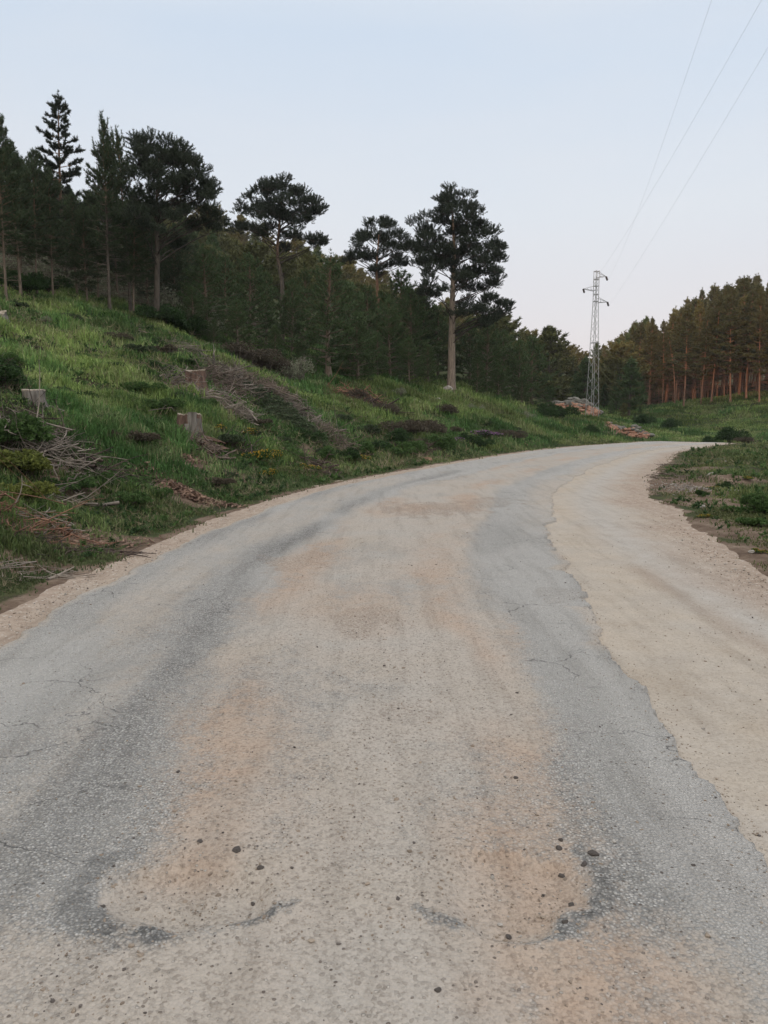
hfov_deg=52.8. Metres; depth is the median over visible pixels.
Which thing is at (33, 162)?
pine tree
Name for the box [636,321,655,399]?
pine tree
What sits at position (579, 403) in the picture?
rock outcrop
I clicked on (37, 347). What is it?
shrub
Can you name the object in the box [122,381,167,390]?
shrub
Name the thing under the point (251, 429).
flowering shrub
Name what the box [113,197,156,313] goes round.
pine tree
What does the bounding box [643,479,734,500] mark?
spilled pebbles
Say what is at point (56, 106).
pine tree
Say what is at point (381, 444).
shrub
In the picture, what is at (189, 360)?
shrub
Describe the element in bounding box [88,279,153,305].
shrub
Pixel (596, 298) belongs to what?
power pylon
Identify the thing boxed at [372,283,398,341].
slope tree
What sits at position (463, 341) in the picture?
pine tree
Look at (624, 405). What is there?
pine tree
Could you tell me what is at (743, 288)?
pine tree
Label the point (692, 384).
pine tree
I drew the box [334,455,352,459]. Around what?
shrub
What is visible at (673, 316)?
pine tree
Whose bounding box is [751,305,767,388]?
pine tree
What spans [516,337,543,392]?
slope tree
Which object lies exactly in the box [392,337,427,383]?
pine tree
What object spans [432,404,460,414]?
shrub
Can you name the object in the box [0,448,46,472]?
shrub
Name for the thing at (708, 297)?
pine tree
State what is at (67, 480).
fallen branch
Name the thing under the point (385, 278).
slope tree
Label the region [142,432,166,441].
shrub
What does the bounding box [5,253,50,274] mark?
shrub
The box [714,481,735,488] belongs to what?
shrub
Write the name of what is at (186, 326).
shrub
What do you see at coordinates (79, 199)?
pine tree
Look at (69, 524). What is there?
brush pile
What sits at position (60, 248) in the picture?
pine tree
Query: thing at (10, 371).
shrub
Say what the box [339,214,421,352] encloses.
pine tree
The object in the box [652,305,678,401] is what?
pine tree
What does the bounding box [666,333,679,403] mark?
pine tree
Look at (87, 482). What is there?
shrub
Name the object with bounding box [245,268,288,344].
pine tree
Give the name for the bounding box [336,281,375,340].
slope tree
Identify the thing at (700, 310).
pine tree
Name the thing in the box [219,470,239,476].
shrub
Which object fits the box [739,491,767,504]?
shrub
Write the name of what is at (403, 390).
shrub
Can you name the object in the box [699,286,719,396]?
pine tree
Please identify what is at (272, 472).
flowering shrub
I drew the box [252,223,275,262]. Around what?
slope tree
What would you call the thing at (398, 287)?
pine tree
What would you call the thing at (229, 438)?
shrub
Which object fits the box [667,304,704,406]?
pine tree
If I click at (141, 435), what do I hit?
shrub
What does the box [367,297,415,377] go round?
pine tree
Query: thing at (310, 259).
slope tree
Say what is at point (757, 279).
pine tree
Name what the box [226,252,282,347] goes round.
pine tree
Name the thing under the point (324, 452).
shrub
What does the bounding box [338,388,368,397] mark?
shrub
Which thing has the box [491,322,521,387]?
slope tree
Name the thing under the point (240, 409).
brush pile
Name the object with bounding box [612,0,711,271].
power line
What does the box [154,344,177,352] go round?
shrub
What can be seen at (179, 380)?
brush pile
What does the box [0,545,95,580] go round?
brush pile
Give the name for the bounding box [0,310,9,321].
tree stump
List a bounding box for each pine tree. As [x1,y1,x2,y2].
[0,113,31,299]
[0,137,46,297]
[2,156,41,273]
[9,148,59,297]
[15,196,55,275]
[30,90,88,284]
[30,166,71,294]
[46,201,96,290]
[50,185,93,271]
[52,189,97,294]
[56,196,97,269]
[62,202,106,302]
[79,111,135,309]
[81,183,115,297]
[91,185,133,297]
[98,125,149,311]
[101,236,127,296]
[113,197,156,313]
[116,126,232,319]
[120,236,153,300]
[122,200,172,309]
[144,214,173,302]
[153,222,193,305]
[160,236,184,300]
[176,244,234,335]
[176,286,213,340]
[186,231,207,293]
[196,246,234,322]
[226,171,331,339]
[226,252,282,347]
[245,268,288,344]
[267,278,319,353]
[277,264,325,344]
[290,248,375,376]
[290,339,310,363]
[323,279,380,370]
[333,309,385,380]
[336,282,391,367]
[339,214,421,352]
[364,330,393,377]
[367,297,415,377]
[371,266,447,372]
[382,286,446,378]
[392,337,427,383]
[399,181,516,391]
[408,285,441,365]
[417,303,464,378]
[445,318,493,385]
[462,324,513,394]
[464,357,489,395]
[485,329,525,393]
[500,339,539,401]
[509,334,560,404]
[511,377,532,404]
[543,376,555,400]
[555,376,571,400]
[568,373,581,398]
[588,369,607,405]
[599,347,607,376]
[599,384,609,406]
[607,400,614,413]
[608,337,621,395]
[611,324,644,398]
[619,403,627,417]
[622,380,640,406]
[625,320,655,402]
[626,325,639,379]
[633,318,664,403]
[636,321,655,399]
[637,384,647,404]
[638,316,662,404]
[642,316,649,341]
[644,338,661,403]
[647,310,684,403]
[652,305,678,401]
[652,319,671,402]
[664,307,691,400]
[664,322,689,400]
[664,360,683,401]
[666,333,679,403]
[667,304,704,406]
[680,296,690,306]
[680,301,692,399]
[681,298,705,398]
[684,298,713,397]
[686,331,704,399]
[688,287,707,397]
[692,304,715,403]
[697,291,729,402]
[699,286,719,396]
[703,304,735,396]
[703,365,726,395]
[705,286,734,392]
[706,282,720,387]
[706,285,717,388]
[708,305,737,395]
[709,283,750,402]
[714,275,757,392]
[720,275,748,389]
[720,282,734,395]
[720,293,735,394]
[723,292,757,394]
[725,297,755,392]
[729,286,766,398]
[731,276,763,391]
[742,283,765,390]
[742,286,767,392]
[742,286,767,401]
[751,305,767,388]
[754,273,764,375]
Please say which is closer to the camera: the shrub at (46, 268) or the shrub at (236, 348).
the shrub at (236, 348)
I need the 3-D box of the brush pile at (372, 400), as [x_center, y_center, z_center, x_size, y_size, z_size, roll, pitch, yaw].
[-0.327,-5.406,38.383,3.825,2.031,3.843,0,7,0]
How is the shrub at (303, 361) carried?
on the ground at (22, 597)
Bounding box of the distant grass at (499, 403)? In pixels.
[269,330,673,446]
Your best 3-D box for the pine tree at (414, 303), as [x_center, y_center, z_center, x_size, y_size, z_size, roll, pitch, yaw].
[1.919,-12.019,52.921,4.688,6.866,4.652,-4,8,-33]
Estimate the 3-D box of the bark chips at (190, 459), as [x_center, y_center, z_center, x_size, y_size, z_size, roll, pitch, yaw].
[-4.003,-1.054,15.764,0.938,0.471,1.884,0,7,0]
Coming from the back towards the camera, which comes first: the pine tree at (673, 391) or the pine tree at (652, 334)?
the pine tree at (673, 391)
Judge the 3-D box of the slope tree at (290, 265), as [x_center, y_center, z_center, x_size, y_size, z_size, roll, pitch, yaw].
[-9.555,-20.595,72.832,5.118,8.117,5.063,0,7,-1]
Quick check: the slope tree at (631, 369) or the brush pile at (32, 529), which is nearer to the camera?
the brush pile at (32, 529)
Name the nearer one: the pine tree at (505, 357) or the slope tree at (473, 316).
the pine tree at (505, 357)
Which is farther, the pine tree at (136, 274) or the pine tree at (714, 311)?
the pine tree at (714, 311)
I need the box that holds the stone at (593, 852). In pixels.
[588,850,598,855]
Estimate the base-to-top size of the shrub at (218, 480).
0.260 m
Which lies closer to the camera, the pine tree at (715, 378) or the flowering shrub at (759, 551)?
the flowering shrub at (759, 551)
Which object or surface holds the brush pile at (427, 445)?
on the ground at (22, 597)
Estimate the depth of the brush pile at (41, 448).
12.06 m
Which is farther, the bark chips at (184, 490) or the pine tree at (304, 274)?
the pine tree at (304, 274)
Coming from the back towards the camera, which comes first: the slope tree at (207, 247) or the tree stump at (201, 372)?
the slope tree at (207, 247)
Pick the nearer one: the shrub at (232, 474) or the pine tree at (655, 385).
the shrub at (232, 474)
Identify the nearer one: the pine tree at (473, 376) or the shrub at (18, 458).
the shrub at (18, 458)
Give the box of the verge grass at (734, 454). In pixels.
[552,426,767,570]
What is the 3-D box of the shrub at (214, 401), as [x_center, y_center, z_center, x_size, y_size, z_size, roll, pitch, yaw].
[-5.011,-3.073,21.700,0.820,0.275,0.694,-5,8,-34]
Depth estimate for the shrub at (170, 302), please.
39.72 m
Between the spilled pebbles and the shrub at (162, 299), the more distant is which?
the shrub at (162, 299)
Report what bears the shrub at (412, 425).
on the ground at (22, 597)
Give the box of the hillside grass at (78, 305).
[0,267,559,609]
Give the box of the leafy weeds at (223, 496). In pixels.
[0,284,767,560]
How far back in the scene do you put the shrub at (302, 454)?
20.61 m
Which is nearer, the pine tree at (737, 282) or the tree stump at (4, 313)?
the tree stump at (4, 313)
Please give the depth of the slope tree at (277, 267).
100.26 m
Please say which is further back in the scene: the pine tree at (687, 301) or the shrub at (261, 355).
the pine tree at (687, 301)
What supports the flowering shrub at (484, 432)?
on the ground at (22, 597)
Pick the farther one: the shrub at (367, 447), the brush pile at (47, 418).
the shrub at (367, 447)
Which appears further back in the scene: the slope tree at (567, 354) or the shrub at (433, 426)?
the slope tree at (567, 354)
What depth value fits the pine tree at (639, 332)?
113.11 m
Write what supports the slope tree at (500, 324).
on the ground at (22, 597)
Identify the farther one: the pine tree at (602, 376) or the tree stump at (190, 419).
the pine tree at (602, 376)
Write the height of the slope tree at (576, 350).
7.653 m
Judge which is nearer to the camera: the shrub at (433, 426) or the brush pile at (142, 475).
the brush pile at (142, 475)
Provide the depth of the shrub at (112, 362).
21.41 m
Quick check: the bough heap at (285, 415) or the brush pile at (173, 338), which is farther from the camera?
the brush pile at (173, 338)
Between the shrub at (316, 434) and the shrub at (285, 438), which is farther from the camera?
the shrub at (316, 434)
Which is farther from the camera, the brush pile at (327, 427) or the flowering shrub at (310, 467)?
the brush pile at (327, 427)
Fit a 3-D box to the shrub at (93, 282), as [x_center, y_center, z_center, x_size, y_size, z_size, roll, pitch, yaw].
[-17.067,-12.994,43.649,3.476,1.740,2.815,0,7,-1]
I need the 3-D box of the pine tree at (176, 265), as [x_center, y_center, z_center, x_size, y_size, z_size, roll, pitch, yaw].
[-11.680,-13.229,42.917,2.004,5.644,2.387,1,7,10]
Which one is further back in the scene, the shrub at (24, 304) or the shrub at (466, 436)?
the shrub at (466, 436)
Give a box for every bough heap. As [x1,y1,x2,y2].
[240,377,307,419]
[260,405,331,446]
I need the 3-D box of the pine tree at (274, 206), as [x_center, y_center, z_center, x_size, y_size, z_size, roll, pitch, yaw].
[-7.207,-17.410,54.464,6.452,12.908,7.249,6,9,39]
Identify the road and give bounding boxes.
[0,441,767,1023]
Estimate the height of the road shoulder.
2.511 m
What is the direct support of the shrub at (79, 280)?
on the ground at (22, 597)
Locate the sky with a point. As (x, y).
(558, 113)
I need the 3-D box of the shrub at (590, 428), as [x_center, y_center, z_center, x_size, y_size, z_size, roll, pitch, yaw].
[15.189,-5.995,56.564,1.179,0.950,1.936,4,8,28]
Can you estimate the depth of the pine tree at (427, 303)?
58.34 m
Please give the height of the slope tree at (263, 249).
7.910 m
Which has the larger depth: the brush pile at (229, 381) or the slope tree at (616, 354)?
the slope tree at (616, 354)
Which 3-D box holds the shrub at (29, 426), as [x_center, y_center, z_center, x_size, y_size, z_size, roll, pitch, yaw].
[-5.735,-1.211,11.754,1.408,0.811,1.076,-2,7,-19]
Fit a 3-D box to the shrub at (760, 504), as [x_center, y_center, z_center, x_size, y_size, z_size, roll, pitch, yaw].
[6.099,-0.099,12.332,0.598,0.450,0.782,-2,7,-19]
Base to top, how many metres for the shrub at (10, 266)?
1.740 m
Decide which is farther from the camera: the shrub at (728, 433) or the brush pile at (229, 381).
the shrub at (728, 433)
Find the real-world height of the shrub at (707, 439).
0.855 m
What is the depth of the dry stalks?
21.29 m
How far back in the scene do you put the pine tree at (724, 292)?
102.76 m
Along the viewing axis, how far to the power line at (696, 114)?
22.03 m
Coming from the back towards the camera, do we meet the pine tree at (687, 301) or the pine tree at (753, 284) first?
the pine tree at (687, 301)
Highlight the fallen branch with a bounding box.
[66,472,82,481]
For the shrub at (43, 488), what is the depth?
9.94 m
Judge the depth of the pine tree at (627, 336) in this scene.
130.25 m
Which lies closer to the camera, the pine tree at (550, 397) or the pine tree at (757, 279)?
the pine tree at (550, 397)
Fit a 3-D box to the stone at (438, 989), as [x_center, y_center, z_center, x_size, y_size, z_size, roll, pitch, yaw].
[0.146,1.298,2.104,0.018,0.013,0.019,6,9,41]
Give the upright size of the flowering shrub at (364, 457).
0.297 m
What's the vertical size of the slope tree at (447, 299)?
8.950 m
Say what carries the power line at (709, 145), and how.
attached to the power pylon
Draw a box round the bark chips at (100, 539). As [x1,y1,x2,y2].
[1,507,161,548]
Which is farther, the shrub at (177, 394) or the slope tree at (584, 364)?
the slope tree at (584, 364)
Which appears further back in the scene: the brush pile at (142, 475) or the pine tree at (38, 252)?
the pine tree at (38, 252)
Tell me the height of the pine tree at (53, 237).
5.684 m
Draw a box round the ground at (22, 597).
[0,253,767,613]
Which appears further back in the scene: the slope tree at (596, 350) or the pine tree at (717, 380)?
the slope tree at (596, 350)
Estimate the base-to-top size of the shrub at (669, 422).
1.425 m
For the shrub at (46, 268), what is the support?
on the ground at (22, 597)
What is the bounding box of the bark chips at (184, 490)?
[127,463,248,508]
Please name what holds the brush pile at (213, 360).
on the ground at (22, 597)
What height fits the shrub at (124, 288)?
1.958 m
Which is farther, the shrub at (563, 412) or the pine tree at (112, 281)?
the shrub at (563, 412)
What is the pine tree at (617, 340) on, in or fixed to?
on the ground at (22, 597)
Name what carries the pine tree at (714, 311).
on the ground at (22, 597)
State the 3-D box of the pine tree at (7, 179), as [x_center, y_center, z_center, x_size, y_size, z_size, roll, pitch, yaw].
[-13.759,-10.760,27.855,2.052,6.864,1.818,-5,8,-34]
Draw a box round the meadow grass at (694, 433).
[571,390,767,442]
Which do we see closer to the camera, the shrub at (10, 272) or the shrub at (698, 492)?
the shrub at (698, 492)
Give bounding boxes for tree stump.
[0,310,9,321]
[21,389,64,411]
[176,412,228,449]
[185,369,222,400]
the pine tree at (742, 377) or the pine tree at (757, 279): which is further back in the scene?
the pine tree at (757, 279)
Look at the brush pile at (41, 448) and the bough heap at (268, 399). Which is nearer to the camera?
the brush pile at (41, 448)
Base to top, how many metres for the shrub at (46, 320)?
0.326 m
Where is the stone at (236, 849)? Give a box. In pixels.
[232,846,240,852]
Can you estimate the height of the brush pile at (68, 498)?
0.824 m
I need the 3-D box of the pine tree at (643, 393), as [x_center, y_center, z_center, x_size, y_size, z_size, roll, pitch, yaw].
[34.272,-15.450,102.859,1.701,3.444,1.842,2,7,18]
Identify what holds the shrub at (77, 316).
on the ground at (22, 597)
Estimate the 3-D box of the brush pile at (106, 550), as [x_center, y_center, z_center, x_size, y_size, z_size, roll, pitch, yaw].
[-3.611,0.350,8.825,1.920,0.507,1.422,-2,7,-18]
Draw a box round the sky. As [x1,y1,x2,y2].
[0,0,767,358]
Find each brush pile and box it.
[0,342,85,457]
[0,364,126,484]
[0,459,119,545]
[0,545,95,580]
[8,476,85,534]
[9,522,155,562]
[47,435,159,486]
[47,465,125,509]
[114,459,170,482]
[134,321,208,355]
[152,359,207,395]
[157,337,227,366]
[183,347,264,425]
[183,416,235,463]
[184,342,268,407]
[208,344,273,398]
[217,420,261,452]
[222,356,313,416]
[273,386,350,434]
[279,440,343,477]
[308,409,372,455]
[327,366,390,404]
[344,386,413,417]
[378,420,454,457]
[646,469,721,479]
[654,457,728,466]
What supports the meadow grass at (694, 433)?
on the ground at (22, 597)
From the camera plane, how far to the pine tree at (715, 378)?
114.18 m
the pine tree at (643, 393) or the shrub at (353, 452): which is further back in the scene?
the pine tree at (643, 393)
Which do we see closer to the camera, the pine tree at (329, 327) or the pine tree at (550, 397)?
the pine tree at (329, 327)
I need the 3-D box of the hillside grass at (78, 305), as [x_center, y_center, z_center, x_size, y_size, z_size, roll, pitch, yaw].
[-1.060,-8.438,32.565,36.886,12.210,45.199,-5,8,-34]
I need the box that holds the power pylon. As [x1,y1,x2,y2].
[582,270,608,416]
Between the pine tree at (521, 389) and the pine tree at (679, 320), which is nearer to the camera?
the pine tree at (521, 389)
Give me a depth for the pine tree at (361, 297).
48.49 m
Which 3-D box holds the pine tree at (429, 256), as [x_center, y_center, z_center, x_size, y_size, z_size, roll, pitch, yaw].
[4.964,-14.280,50.664,7.230,13.930,6.968,-2,7,-13]
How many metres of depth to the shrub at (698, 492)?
15.54 m
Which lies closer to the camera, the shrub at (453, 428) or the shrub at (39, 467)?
the shrub at (39, 467)
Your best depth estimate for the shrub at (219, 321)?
40.11 m
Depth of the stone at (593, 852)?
2.75 m
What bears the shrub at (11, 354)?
on the ground at (22, 597)
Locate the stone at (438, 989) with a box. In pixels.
[434,987,441,992]
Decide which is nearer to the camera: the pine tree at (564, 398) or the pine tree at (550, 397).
the pine tree at (550, 397)
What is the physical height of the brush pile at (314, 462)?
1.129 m
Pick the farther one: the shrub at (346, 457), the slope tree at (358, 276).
the slope tree at (358, 276)
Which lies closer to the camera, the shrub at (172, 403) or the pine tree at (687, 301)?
the shrub at (172, 403)
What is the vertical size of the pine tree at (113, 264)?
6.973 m
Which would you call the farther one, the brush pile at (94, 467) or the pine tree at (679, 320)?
the pine tree at (679, 320)
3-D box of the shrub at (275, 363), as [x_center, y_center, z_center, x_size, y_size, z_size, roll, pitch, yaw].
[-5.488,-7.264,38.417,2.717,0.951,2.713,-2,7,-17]
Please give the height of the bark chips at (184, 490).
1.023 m
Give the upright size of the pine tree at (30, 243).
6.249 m
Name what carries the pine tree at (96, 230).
on the ground at (22, 597)
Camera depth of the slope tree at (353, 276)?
120.25 m
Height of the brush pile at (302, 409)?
2.474 m
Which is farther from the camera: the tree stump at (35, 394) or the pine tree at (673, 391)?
the pine tree at (673, 391)
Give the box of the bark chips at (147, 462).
[134,459,168,476]
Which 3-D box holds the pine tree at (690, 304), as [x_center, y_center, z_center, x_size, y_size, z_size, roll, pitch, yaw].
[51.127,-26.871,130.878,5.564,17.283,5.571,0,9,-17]
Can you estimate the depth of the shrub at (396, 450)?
26.76 m
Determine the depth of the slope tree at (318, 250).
136.37 m
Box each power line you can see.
[603,5,758,267]
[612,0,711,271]
[634,51,765,267]
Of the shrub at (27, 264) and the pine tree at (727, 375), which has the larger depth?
the pine tree at (727, 375)
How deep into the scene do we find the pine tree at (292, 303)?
48.59 m
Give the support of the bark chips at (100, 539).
on the ground at (22, 597)
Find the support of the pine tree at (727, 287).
on the ground at (22, 597)
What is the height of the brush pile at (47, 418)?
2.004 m
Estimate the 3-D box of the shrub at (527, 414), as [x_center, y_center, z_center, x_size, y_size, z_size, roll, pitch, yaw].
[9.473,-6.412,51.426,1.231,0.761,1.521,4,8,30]
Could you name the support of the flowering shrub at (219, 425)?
on the ground at (22, 597)
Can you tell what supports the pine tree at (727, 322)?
on the ground at (22, 597)
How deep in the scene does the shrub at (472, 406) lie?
46.50 m
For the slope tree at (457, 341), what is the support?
on the ground at (22, 597)
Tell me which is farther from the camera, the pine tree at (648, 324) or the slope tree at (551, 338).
the pine tree at (648, 324)
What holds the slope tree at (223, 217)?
on the ground at (22, 597)
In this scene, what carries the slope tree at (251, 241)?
on the ground at (22, 597)
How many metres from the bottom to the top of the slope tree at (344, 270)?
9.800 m
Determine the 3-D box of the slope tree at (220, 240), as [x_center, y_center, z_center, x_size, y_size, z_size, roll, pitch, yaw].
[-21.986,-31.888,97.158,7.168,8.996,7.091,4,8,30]
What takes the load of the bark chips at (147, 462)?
on the ground at (22, 597)
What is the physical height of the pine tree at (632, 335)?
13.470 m
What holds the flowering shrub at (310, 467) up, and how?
on the ground at (22, 597)
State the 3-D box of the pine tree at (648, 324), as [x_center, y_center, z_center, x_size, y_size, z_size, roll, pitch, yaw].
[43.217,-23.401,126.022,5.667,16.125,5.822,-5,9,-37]
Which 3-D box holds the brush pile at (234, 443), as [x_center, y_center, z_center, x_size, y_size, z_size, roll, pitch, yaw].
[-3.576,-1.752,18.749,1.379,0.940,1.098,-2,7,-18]
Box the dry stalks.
[0,285,767,591]
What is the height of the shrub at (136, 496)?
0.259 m
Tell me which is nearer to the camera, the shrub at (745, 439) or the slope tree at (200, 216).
the shrub at (745, 439)
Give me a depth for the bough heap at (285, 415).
24.96 m
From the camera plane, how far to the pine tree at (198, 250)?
68.16 m
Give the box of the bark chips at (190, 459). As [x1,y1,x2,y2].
[178,453,207,468]
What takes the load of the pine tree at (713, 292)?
on the ground at (22, 597)
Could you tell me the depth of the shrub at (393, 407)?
37.51 m
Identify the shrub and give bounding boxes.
[0,254,55,274]
[0,267,23,283]
[0,272,49,295]
[0,351,24,362]
[0,355,26,388]
[0,407,55,450]
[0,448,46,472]
[0,480,60,500]
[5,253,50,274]
[8,301,29,308]
[15,457,53,478]
[22,256,95,284]
[23,344,42,350]
[24,271,73,291]
[39,315,52,321]
[40,475,97,493]
[48,268,112,292]
[55,266,106,289]
[61,312,82,320]
[83,278,131,297]
[83,390,99,398]
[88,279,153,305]
[89,470,115,479]
[100,331,134,339]
[101,361,125,365]
[108,429,161,441]
[111,490,153,504]
[122,343,158,352]
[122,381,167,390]
[126,283,180,306]
[133,303,186,324]
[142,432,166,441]
[145,397,186,409]
[147,361,175,371]
[149,487,173,498]
[153,296,218,318]
[153,306,207,330]
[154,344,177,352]
[169,392,184,397]
[177,358,198,362]
[179,316,206,331]
[197,398,217,404]
[198,476,236,486]
[201,317,227,335]
[207,339,254,356]
[211,424,227,430]
[217,433,245,444]
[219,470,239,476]
[236,347,285,366]
[240,428,261,436]
[241,427,257,433]
[241,449,273,462]
[250,418,272,425]
[253,358,299,372]
[257,468,278,475]
[268,359,301,379]
[270,449,282,457]
[276,436,291,440]
[277,356,316,380]
[289,452,304,456]
[291,427,327,441]
[297,463,321,471]
[316,443,338,461]
[333,414,352,422]
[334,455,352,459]
[336,447,361,460]
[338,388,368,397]
[350,424,380,435]
[353,454,371,459]
[356,440,375,454]
[359,439,392,448]
[373,402,399,412]
[378,419,429,433]
[379,446,417,455]
[383,428,413,441]
[393,387,406,396]
[399,419,448,433]
[411,440,428,455]
[423,431,456,449]
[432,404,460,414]
[440,426,463,431]
[458,432,477,442]
[459,418,474,423]
[467,403,483,408]
[470,429,502,436]
[471,435,495,445]
[490,430,512,436]
[495,429,528,437]
[522,410,536,417]
[535,403,559,416]
[545,401,580,418]
[583,424,600,432]
[632,413,657,423]
[659,418,682,427]
[694,490,709,496]
[694,514,712,517]
[701,436,723,441]
[713,426,751,442]
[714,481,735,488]
[720,504,747,511]
[733,437,755,442]
[734,517,767,525]
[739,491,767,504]
[744,494,767,513]
[751,548,767,553]
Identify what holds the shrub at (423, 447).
on the ground at (22, 597)
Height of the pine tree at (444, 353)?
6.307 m
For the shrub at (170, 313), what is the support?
on the ground at (22, 597)
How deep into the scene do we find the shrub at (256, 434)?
20.45 m
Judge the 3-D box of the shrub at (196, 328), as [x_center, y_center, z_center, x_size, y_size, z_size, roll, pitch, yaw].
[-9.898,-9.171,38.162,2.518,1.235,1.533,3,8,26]
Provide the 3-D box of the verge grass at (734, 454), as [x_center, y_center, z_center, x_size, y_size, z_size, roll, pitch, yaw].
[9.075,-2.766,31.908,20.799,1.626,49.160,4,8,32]
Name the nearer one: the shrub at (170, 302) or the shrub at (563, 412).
the shrub at (170, 302)
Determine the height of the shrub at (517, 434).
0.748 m
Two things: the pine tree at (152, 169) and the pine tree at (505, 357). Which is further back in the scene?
the pine tree at (505, 357)
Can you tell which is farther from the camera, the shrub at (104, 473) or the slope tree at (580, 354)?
the slope tree at (580, 354)
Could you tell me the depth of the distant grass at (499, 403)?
50.65 m
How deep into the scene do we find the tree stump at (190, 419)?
17.64 m
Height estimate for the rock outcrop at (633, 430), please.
1.313 m
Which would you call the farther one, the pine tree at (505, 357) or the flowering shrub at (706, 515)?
the pine tree at (505, 357)
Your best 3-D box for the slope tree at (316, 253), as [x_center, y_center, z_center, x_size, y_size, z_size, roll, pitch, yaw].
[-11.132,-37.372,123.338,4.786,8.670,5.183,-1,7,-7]
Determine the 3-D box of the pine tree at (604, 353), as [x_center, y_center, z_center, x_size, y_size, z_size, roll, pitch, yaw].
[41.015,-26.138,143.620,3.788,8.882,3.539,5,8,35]
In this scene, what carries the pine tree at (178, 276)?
on the ground at (22, 597)
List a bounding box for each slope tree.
[191,206,220,241]
[191,225,235,262]
[197,244,228,299]
[214,204,229,237]
[219,232,238,292]
[224,227,242,253]
[227,239,280,326]
[236,214,250,253]
[244,233,264,255]
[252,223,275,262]
[262,250,302,309]
[265,250,298,293]
[286,236,311,260]
[290,247,333,325]
[311,245,322,265]
[313,250,327,289]
[318,254,355,320]
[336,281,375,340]
[342,260,362,281]
[342,261,362,283]
[357,268,368,284]
[367,279,375,293]
[372,270,398,294]
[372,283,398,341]
[395,296,442,370]
[436,314,465,366]
[439,306,472,366]
[442,297,449,310]
[461,314,485,359]
[475,314,524,390]
[490,326,526,368]
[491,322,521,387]
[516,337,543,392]
[517,329,543,375]
[526,325,575,401]
[534,351,558,398]
[550,342,579,396]
[565,350,595,376]
[569,356,602,401]
[571,344,582,375]
[590,341,601,376]
[595,340,650,409]
[612,356,648,415]
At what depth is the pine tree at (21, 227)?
36.61 m
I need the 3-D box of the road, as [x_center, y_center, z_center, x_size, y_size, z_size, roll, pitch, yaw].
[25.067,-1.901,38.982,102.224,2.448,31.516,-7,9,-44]
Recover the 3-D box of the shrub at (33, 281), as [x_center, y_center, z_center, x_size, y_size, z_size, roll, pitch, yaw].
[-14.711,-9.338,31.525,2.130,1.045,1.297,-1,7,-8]
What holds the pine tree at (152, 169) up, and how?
on the ground at (22, 597)
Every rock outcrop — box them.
[548,397,602,416]
[605,421,654,438]
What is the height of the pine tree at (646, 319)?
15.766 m
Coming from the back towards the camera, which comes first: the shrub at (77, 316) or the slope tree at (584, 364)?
the slope tree at (584, 364)
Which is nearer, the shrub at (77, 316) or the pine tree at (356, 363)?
the shrub at (77, 316)
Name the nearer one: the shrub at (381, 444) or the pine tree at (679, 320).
the shrub at (381, 444)
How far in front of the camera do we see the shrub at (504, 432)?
40.67 m
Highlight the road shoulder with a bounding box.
[0,441,767,866]
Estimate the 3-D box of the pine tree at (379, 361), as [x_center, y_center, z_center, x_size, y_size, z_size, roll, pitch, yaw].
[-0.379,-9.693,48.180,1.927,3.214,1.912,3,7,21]
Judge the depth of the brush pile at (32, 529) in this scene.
9.30 m
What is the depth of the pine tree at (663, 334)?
105.63 m
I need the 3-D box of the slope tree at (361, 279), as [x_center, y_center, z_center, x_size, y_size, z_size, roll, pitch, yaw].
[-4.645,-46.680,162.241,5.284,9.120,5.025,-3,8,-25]
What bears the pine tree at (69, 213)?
on the ground at (22, 597)
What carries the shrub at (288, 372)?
on the ground at (22, 597)
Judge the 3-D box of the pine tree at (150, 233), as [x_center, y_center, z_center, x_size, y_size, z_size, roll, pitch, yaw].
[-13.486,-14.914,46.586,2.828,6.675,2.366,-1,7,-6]
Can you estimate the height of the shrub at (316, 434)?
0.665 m
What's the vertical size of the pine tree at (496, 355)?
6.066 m
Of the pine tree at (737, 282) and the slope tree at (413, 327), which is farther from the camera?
the pine tree at (737, 282)
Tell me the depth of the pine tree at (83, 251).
34.73 m
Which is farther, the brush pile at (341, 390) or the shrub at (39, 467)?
the brush pile at (341, 390)
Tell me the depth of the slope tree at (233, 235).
126.38 m
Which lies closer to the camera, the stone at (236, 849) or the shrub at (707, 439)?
the stone at (236, 849)
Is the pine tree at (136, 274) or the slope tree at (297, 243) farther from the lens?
the slope tree at (297, 243)
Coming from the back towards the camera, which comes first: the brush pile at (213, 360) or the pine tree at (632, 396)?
the pine tree at (632, 396)
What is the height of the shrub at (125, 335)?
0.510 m
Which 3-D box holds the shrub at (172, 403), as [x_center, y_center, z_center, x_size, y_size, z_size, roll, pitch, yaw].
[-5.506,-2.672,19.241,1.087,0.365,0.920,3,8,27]
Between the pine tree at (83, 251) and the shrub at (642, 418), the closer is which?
the pine tree at (83, 251)
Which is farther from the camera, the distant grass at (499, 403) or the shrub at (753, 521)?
the distant grass at (499, 403)
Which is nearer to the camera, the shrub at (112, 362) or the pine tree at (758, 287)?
the shrub at (112, 362)

